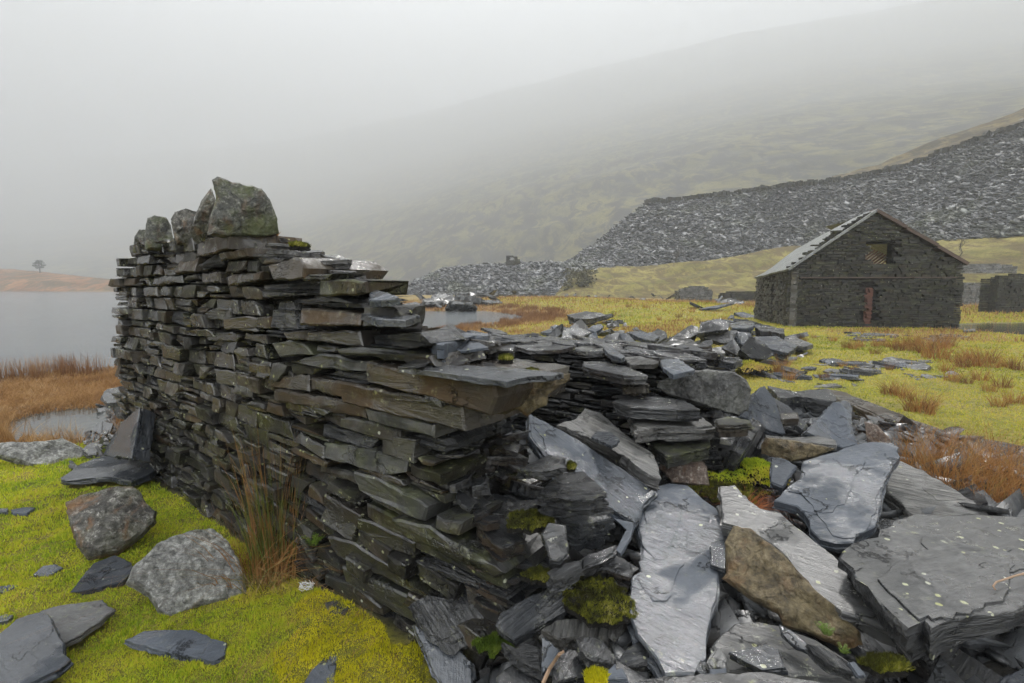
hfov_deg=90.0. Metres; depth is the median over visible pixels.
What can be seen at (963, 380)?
rush clump
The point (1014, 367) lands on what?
rush clump
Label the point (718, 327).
slate slab
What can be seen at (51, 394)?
sedge
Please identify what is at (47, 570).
slate slab
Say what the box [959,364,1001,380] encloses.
rush clump
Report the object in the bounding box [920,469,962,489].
slate flake
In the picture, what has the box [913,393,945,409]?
rush clump
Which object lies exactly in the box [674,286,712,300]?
boulder
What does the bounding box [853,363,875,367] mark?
slate flake
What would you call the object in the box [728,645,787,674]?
slate slab
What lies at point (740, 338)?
slate slab
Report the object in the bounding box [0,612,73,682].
slate slab
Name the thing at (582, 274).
bush
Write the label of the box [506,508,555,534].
moss cushion
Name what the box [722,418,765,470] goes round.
slate slab
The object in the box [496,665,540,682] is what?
slate slab
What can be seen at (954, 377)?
rush clump
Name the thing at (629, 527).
slate slab
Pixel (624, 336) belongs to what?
slate slab
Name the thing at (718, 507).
slate slab
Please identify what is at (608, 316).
slate flake
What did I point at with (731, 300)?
slate flake
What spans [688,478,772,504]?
moss cushion
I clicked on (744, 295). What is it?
boundary wall
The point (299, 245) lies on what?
moss cushion
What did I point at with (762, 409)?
slate slab
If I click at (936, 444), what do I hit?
rush clump
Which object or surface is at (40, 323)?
lake water
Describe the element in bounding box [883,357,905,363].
slate flake
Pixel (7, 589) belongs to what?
slate slab
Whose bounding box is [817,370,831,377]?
rush clump
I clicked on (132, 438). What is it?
slate slab
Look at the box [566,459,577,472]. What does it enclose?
moss cushion
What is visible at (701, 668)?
slate slab
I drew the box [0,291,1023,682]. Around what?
ground
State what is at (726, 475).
moss cushion
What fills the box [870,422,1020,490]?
rush clump
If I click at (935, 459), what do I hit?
rush clump
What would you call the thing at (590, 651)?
slate slab
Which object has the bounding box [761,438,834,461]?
boulder
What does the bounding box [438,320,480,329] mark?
reeds
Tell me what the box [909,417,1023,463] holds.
rush clump
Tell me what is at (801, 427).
slate slab
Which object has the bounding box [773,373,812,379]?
slate flake
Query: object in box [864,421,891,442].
boulder
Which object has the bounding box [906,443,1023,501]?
rush clump
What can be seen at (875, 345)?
rush clump
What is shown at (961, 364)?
rush clump
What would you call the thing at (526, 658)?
slate slab
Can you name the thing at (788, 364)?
rush clump
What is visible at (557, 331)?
slate slab
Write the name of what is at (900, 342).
rush clump
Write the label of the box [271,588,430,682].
moss
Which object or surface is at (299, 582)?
rush clump
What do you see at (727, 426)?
slate slab
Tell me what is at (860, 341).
rush clump
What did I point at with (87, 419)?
puddle water
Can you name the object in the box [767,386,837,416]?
slate slab
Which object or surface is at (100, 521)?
boulder
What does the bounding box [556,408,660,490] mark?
slate slab
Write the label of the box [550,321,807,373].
slate rubble
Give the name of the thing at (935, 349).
rush clump
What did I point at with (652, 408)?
slate slab
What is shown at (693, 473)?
boulder
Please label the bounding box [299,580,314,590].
wool tuft
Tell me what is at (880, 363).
slate flake
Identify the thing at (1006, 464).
rush clump
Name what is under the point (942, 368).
rush clump
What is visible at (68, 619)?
slate slab
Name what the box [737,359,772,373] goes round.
moss cushion
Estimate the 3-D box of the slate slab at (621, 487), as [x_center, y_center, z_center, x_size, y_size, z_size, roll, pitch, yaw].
[0.324,0.599,2.505,0.808,0.058,0.464,35,22,35]
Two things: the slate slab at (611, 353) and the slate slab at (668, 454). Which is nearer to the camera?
the slate slab at (668, 454)
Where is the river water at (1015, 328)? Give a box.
[959,319,1023,334]
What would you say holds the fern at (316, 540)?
attached to the dry stone wall at (412, 486)
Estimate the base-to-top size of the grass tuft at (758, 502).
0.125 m
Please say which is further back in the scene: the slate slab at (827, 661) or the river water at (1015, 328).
the river water at (1015, 328)
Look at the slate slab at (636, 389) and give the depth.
2.98 m
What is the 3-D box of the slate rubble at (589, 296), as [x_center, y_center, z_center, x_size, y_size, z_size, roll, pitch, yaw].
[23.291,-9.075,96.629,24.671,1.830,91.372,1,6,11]
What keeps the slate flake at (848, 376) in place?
on the ground at (392, 631)
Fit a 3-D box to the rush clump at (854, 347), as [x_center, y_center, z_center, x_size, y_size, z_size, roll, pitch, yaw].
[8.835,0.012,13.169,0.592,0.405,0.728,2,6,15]
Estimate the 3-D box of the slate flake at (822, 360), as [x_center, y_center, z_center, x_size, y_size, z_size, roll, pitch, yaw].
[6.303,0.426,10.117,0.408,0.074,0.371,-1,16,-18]
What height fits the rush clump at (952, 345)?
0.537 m
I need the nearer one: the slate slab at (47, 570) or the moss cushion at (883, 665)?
the moss cushion at (883, 665)
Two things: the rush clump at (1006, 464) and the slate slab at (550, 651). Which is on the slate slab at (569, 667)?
the slate slab at (550, 651)
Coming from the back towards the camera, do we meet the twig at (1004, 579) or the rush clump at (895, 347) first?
the rush clump at (895, 347)
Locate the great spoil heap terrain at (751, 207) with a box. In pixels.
[600,118,1023,263]
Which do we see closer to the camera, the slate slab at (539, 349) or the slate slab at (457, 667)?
the slate slab at (457, 667)
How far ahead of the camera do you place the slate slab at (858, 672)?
1.34 m
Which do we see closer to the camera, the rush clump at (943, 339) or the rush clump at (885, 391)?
the rush clump at (885, 391)
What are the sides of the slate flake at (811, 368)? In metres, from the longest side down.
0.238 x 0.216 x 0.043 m
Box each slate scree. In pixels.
[407,260,614,295]
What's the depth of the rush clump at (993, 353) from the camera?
10.84 m
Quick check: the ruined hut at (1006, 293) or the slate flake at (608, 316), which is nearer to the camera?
the slate flake at (608, 316)
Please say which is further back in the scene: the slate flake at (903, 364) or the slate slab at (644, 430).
the slate flake at (903, 364)
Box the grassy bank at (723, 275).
[555,235,1023,298]
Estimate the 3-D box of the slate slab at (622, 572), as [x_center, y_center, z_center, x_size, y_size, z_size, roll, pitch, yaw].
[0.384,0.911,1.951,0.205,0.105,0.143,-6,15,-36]
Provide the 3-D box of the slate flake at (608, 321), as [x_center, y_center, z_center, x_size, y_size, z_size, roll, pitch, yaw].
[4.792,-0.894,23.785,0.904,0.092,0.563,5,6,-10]
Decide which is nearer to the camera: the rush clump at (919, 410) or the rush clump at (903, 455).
the rush clump at (903, 455)
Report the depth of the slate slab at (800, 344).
12.42 m
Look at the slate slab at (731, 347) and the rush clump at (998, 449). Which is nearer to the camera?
the rush clump at (998, 449)
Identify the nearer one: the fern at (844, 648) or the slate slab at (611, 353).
the fern at (844, 648)
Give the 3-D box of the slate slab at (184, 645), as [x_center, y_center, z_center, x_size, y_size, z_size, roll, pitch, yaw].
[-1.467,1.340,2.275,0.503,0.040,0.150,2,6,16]
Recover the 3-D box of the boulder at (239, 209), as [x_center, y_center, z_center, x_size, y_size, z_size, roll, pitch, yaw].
[-1.571,-0.774,2.967,0.385,0.340,0.189,-11,18,-37]
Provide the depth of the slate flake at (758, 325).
20.08 m
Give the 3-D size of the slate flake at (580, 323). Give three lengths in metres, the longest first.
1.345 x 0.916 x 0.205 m
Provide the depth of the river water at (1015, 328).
20.77 m
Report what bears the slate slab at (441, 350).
on the dry stone wall at (412, 486)
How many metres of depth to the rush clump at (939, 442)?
3.10 m
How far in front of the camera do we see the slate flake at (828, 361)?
9.98 m
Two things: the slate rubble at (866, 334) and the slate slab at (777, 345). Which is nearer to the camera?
the slate slab at (777, 345)
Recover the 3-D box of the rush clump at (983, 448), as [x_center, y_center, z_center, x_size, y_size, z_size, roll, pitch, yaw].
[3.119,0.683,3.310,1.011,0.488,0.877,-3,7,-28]
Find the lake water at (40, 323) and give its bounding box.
[0,291,519,381]
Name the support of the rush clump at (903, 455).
on the slate grit
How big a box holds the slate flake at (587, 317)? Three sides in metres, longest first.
1.684 x 1.220 x 0.220 m
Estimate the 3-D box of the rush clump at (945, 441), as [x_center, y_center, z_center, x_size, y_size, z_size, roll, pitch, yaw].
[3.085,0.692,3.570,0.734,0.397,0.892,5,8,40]
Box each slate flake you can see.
[68,464,78,469]
[541,327,568,335]
[567,311,605,322]
[570,319,587,329]
[604,314,613,319]
[606,320,624,323]
[622,553,629,560]
[627,541,639,550]
[689,302,702,307]
[699,303,733,310]
[727,298,743,304]
[733,318,762,324]
[734,312,754,317]
[755,324,775,327]
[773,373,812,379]
[785,332,808,338]
[801,366,816,370]
[819,358,836,363]
[825,360,836,363]
[829,373,859,379]
[831,361,865,365]
[833,552,841,557]
[841,368,882,375]
[851,367,880,372]
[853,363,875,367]
[872,361,901,368]
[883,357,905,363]
[890,362,907,367]
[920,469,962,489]
[957,502,1009,514]
[963,492,987,505]
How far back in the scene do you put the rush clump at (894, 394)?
7.58 m
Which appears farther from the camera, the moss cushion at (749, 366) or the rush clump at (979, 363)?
the rush clump at (979, 363)
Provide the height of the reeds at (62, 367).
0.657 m
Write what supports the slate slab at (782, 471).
on the slate grit
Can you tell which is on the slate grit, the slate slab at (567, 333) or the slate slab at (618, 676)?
the slate slab at (618, 676)
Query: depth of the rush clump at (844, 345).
13.54 m
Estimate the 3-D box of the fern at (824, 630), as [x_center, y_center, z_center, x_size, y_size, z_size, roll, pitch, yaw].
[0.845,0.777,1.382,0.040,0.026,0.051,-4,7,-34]
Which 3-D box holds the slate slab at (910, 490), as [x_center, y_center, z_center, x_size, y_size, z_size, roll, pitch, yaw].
[2.269,0.867,2.803,0.455,0.128,0.646,7,19,22]
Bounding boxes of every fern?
[301,532,324,545]
[815,621,834,635]
[837,642,849,653]
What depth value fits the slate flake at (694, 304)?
30.21 m
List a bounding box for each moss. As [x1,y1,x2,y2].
[0,441,320,682]
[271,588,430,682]
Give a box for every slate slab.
[0,508,8,514]
[0,585,17,593]
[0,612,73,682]
[0,614,12,624]
[11,507,34,515]
[33,564,63,577]
[40,600,115,647]
[61,456,157,486]
[71,555,132,594]
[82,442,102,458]
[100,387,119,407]
[103,407,154,461]
[112,406,121,418]
[124,630,227,664]
[305,655,336,682]
[325,600,348,614]
[360,313,420,326]
[368,290,400,306]
[398,359,430,369]
[407,595,484,654]
[411,624,476,682]
[430,333,489,361]
[456,341,488,353]
[496,585,572,646]
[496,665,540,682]
[500,642,542,680]
[514,345,575,354]
[516,455,566,479]
[526,415,649,527]
[536,471,613,518]
[538,619,626,651]
[541,523,568,567]
[541,637,559,676]
[546,560,581,592]
[548,324,563,337]
[551,650,588,682]
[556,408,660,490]
[556,515,614,550]
[561,328,591,338]
[573,636,616,669]
[580,545,617,577]
[582,361,647,384]
[587,324,602,333]
[588,332,597,337]
[591,431,619,448]
[592,556,638,594]
[603,332,618,339]
[603,347,624,362]
[607,664,628,682]
[612,396,701,421]
[614,518,635,555]
[617,333,633,340]
[618,641,648,671]
[622,384,649,395]
[624,356,658,368]
[627,331,659,343]
[627,418,715,442]
[627,484,726,678]
[637,490,657,510]
[637,672,819,682]
[648,439,710,468]
[660,359,694,379]
[663,339,697,345]
[669,325,698,340]
[694,660,708,675]
[697,318,729,342]
[699,339,712,345]
[703,330,736,344]
[705,647,727,672]
[707,347,725,367]
[709,539,725,573]
[709,668,726,673]
[710,623,864,682]
[714,416,754,436]
[716,495,748,517]
[717,485,895,646]
[722,339,739,356]
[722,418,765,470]
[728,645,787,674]
[730,321,754,334]
[734,331,751,347]
[737,386,785,436]
[738,337,773,361]
[748,371,780,379]
[753,336,796,358]
[755,327,784,339]
[764,435,836,450]
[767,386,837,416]
[769,457,796,492]
[772,442,899,551]
[774,398,807,433]
[779,412,798,426]
[779,625,807,654]
[785,336,812,349]
[800,400,857,454]
[804,644,852,680]
[826,388,941,430]
[838,514,1023,667]
[847,662,865,678]
[884,461,987,517]
[895,646,1001,682]
[959,435,1014,449]
[998,668,1023,682]
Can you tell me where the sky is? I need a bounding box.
[0,0,932,158]
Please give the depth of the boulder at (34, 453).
4.65 m
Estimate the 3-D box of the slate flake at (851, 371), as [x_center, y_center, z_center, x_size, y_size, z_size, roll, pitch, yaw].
[6.175,0.559,9.035,0.666,0.087,0.482,8,2,18]
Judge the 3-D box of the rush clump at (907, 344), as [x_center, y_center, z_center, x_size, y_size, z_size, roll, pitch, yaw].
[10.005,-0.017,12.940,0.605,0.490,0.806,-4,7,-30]
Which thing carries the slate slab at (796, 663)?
on the slate grit
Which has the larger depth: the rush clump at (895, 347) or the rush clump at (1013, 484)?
the rush clump at (895, 347)
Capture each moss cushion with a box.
[288,240,310,250]
[471,631,515,662]
[498,353,513,363]
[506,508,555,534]
[520,564,549,585]
[526,366,538,369]
[562,574,637,629]
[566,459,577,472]
[582,665,609,682]
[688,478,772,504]
[708,468,774,489]
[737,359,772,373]
[740,457,790,488]
[854,649,914,678]
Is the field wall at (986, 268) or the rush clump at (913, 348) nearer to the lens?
the rush clump at (913, 348)
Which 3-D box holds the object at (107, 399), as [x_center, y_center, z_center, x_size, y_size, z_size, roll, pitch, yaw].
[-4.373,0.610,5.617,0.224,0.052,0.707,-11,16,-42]
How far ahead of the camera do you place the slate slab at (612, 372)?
3.06 m
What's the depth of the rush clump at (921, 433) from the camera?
3.71 m
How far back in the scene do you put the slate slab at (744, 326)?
12.68 m
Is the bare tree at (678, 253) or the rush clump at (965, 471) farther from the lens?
the bare tree at (678, 253)
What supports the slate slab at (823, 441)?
on the slate grit
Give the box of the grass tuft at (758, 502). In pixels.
[699,482,799,523]
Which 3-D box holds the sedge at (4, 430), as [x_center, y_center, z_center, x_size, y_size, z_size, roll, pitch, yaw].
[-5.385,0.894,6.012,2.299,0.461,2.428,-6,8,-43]
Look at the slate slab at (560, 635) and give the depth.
1.73 m
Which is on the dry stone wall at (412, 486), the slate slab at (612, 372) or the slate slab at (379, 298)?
the slate slab at (379, 298)
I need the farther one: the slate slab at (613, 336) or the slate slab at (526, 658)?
the slate slab at (613, 336)
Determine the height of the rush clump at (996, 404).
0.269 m
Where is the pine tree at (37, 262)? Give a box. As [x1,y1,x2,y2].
[32,260,45,272]
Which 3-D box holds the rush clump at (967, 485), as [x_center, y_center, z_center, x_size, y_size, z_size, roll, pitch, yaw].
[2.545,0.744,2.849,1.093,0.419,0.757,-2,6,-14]
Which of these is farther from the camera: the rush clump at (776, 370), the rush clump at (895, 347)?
the rush clump at (895, 347)
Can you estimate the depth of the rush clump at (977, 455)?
3.32 m
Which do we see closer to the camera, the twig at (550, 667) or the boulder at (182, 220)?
the twig at (550, 667)
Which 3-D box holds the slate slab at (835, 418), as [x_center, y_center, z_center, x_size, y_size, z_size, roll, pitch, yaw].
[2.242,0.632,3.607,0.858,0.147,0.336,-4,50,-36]
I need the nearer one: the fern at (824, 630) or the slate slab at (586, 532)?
the fern at (824, 630)
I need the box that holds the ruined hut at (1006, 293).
[978,274,1023,312]
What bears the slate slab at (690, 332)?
on the slate rubble at (611, 326)
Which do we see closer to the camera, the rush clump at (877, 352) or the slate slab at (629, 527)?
the slate slab at (629, 527)
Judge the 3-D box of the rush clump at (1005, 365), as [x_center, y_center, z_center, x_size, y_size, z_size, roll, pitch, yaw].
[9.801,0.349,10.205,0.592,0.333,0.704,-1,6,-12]
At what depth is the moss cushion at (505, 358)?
2.23 m
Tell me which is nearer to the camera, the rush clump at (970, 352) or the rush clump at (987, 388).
the rush clump at (987, 388)
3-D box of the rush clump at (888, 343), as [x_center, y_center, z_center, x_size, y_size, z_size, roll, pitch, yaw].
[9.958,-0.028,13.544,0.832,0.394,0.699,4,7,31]
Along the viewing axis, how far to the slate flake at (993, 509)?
2.58 m
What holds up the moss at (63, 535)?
on the ground at (392, 631)
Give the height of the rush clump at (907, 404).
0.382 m
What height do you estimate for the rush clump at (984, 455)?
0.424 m
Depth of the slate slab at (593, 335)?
11.79 m
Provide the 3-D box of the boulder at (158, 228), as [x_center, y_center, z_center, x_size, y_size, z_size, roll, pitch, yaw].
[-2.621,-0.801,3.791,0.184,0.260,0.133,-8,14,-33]
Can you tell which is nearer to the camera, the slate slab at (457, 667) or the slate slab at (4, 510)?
the slate slab at (457, 667)
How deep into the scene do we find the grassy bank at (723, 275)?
81.11 m
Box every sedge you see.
[0,363,123,451]
[0,405,122,442]
[402,295,1023,373]
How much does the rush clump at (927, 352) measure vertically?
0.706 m
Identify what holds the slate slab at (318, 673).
on the ground at (392, 631)
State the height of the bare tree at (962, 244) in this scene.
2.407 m
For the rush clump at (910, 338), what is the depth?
13.77 m
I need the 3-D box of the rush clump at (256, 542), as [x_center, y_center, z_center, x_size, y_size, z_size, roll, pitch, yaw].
[-1.294,0.855,2.861,0.650,0.927,0.596,0,6,0]
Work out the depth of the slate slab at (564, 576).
1.78 m
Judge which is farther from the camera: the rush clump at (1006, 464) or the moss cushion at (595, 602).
the rush clump at (1006, 464)
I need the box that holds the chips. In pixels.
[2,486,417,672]
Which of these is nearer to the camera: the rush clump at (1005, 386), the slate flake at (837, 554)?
the slate flake at (837, 554)
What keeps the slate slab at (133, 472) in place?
on the ground at (392, 631)
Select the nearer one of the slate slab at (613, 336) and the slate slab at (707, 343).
the slate slab at (707, 343)
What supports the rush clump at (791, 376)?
on the ground at (392, 631)
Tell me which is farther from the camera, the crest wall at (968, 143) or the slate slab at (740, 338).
the crest wall at (968, 143)
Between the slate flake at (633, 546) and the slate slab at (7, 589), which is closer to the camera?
the slate flake at (633, 546)
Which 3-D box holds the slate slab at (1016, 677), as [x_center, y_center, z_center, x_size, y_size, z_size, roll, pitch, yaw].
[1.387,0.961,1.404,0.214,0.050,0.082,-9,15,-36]
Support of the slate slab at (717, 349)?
on the ground at (392, 631)
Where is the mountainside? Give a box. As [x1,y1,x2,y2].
[0,0,1023,282]
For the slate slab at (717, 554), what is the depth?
1.99 m
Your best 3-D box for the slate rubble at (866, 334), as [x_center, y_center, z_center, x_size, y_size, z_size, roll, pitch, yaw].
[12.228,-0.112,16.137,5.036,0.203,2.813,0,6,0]
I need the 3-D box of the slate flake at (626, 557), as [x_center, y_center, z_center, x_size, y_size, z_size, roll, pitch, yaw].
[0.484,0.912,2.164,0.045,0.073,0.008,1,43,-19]
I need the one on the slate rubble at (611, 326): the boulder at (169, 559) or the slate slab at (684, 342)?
the slate slab at (684, 342)
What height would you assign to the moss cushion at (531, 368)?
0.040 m
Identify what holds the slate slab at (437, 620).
on the slate slab at (457, 667)
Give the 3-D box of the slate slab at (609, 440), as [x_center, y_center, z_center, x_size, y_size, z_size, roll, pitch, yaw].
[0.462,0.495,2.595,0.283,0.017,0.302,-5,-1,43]
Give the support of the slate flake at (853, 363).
on the ground at (392, 631)
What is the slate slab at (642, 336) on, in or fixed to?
on the ground at (392, 631)
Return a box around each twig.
[541,650,564,682]
[992,572,1023,589]
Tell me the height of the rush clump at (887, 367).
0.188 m
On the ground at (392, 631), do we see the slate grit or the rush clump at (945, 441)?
the slate grit
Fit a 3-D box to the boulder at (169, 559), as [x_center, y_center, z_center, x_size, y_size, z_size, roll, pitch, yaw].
[-1.671,1.228,2.707,0.575,0.281,0.471,16,45,-18]
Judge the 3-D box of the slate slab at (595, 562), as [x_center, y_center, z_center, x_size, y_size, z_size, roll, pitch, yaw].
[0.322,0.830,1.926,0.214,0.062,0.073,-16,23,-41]
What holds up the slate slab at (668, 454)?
on the boulder at (693, 473)
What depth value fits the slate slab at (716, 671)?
1.35 m
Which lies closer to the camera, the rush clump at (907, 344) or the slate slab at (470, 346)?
the slate slab at (470, 346)
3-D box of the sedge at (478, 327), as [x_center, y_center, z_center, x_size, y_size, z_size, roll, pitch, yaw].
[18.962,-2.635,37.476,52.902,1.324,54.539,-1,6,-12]
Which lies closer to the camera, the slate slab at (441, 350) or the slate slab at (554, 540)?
the slate slab at (554, 540)
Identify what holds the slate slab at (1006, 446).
on the ground at (392, 631)
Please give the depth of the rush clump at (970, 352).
11.16 m
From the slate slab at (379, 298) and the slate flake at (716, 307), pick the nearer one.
the slate slab at (379, 298)
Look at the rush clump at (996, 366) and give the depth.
10.12 m
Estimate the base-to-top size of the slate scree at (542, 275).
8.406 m
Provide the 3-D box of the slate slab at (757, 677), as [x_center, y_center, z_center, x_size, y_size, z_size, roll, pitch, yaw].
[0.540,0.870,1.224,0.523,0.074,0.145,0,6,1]
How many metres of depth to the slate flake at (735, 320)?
21.04 m
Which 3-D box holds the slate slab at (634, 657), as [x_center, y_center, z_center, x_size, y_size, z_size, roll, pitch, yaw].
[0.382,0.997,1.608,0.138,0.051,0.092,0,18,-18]
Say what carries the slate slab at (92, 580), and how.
on the ground at (392, 631)
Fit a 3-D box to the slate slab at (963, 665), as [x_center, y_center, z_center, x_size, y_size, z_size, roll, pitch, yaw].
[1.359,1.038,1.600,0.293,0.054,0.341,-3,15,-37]
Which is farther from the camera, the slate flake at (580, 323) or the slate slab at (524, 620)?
the slate flake at (580, 323)
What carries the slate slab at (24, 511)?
on the ground at (392, 631)
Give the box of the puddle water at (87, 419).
[6,403,112,442]
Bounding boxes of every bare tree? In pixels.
[674,247,684,261]
[958,237,968,255]
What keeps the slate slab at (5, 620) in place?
on the ground at (392, 631)
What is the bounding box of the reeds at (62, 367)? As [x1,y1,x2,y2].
[0,351,109,379]
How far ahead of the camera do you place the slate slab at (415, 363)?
1.92 m
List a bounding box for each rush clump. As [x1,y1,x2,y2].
[209,413,312,584]
[234,549,333,613]
[761,360,784,372]
[771,351,798,369]
[781,363,804,380]
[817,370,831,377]
[827,332,843,340]
[833,418,1015,476]
[839,338,859,347]
[845,338,869,349]
[851,414,984,465]
[854,338,866,346]
[856,403,994,449]
[861,417,1023,487]
[867,413,1023,497]
[868,337,883,346]
[868,345,884,353]
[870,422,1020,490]
[874,375,921,396]
[874,378,910,394]
[876,334,902,347]
[882,362,896,370]
[882,383,958,412]
[884,338,909,350]
[887,422,991,463]
[891,334,912,345]
[891,385,924,398]
[894,337,925,350]
[898,333,925,344]
[898,418,1021,478]
[899,388,952,415]
[899,411,1022,454]
[902,333,933,351]
[906,328,964,358]
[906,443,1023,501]
[907,330,942,347]
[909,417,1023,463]
[909,428,1023,502]
[910,333,954,353]
[912,421,1023,486]
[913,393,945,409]
[913,410,1023,481]
[918,426,1023,500]
[926,331,965,348]
[929,329,968,346]
[933,356,956,371]
[936,419,1023,485]
[942,344,974,363]
[942,363,968,382]
[943,445,1023,502]
[947,351,987,367]
[948,418,1023,488]
[952,371,979,383]
[953,341,989,359]
[958,342,991,367]
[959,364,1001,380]
[967,343,1011,363]
[975,352,1008,367]
[977,369,1020,387]
[977,377,1010,391]
[979,387,1021,406]
[986,352,1018,367]
[994,381,1023,404]
[1005,356,1023,370]
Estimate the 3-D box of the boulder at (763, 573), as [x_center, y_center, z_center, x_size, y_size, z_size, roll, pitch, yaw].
[0.900,0.809,1.717,0.366,0.397,0.089,-14,-38,18]
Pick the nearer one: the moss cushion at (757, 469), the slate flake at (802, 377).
the moss cushion at (757, 469)
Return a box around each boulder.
[0,438,82,465]
[65,486,156,560]
[125,528,246,615]
[133,229,144,252]
[144,215,172,250]
[171,208,195,244]
[190,189,215,243]
[207,176,278,237]
[657,369,751,414]
[659,461,708,485]
[674,286,712,300]
[721,526,862,649]
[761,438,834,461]
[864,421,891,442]
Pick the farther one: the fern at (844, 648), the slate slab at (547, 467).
the slate slab at (547, 467)
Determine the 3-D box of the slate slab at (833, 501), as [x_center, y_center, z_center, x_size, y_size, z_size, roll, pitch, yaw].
[1.708,0.723,2.521,0.933,0.055,0.764,-6,15,-4]
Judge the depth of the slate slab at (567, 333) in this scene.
12.10 m
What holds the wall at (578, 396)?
on the ground at (392, 631)
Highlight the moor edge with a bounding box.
[832,108,1023,176]
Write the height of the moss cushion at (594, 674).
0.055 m
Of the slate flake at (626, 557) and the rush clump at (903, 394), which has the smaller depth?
the slate flake at (626, 557)
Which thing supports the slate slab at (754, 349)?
on the ground at (392, 631)
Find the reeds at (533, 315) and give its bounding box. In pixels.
[498,302,567,325]
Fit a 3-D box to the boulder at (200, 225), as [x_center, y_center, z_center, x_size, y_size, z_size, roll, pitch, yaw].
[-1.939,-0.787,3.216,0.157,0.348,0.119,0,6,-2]
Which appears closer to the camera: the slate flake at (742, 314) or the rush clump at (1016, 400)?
the rush clump at (1016, 400)
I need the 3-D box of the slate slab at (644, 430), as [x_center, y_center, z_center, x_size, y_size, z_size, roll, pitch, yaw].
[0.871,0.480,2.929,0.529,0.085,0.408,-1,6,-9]
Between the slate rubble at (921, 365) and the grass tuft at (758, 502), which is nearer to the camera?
the grass tuft at (758, 502)
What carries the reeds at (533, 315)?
in the lake water at (40, 323)
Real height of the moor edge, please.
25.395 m
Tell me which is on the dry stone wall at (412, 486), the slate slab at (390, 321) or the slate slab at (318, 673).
the slate slab at (390, 321)
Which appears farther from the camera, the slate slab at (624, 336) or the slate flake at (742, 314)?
the slate flake at (742, 314)
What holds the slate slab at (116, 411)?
on the ground at (392, 631)
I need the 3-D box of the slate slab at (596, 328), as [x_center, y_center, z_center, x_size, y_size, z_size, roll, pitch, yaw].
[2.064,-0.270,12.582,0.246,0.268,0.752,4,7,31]
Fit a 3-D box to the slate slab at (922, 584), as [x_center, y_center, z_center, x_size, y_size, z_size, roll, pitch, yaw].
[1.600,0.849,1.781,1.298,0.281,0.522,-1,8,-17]
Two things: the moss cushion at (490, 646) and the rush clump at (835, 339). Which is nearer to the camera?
the moss cushion at (490, 646)
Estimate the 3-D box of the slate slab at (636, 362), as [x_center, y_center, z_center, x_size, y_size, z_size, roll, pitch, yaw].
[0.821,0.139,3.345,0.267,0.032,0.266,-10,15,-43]
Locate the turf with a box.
[406,296,1023,444]
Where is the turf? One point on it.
(789, 332)
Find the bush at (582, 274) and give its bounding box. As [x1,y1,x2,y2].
[560,267,598,290]
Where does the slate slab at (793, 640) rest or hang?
on the slate slab at (796, 663)
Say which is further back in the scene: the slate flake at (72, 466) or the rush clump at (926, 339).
the rush clump at (926, 339)
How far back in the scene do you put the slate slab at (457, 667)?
1.93 m
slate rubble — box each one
[82,403,121,456]
[404,285,548,312]
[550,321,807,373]
[564,293,717,300]
[780,360,957,388]
[814,332,969,342]
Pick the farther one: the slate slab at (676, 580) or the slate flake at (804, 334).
the slate flake at (804, 334)
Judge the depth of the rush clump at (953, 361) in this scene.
10.72 m
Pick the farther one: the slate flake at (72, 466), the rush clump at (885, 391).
the rush clump at (885, 391)
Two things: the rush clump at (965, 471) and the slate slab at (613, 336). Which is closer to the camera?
the rush clump at (965, 471)
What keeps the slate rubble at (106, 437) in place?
on the ground at (392, 631)
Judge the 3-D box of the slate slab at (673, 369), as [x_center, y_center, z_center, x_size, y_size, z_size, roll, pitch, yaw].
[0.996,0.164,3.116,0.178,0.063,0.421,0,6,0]
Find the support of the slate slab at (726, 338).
on the ground at (392, 631)
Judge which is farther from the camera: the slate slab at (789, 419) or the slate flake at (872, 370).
the slate flake at (872, 370)
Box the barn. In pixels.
[754,209,969,328]
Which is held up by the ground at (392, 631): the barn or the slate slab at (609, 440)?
the barn
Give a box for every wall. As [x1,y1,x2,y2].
[108,233,570,676]
[467,328,742,468]
[644,120,1023,203]
[718,291,754,300]
[957,263,1017,272]
[960,282,986,304]
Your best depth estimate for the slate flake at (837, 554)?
2.29 m
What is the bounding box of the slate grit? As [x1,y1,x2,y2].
[473,405,1023,682]
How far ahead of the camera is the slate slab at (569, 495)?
1.89 m
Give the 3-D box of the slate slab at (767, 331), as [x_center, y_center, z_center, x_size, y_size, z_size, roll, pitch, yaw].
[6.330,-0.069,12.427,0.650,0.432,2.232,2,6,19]
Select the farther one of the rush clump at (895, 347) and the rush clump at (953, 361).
the rush clump at (895, 347)
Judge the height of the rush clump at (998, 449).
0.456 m
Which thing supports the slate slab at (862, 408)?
on the slate grit
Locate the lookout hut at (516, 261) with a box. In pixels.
[506,256,520,265]

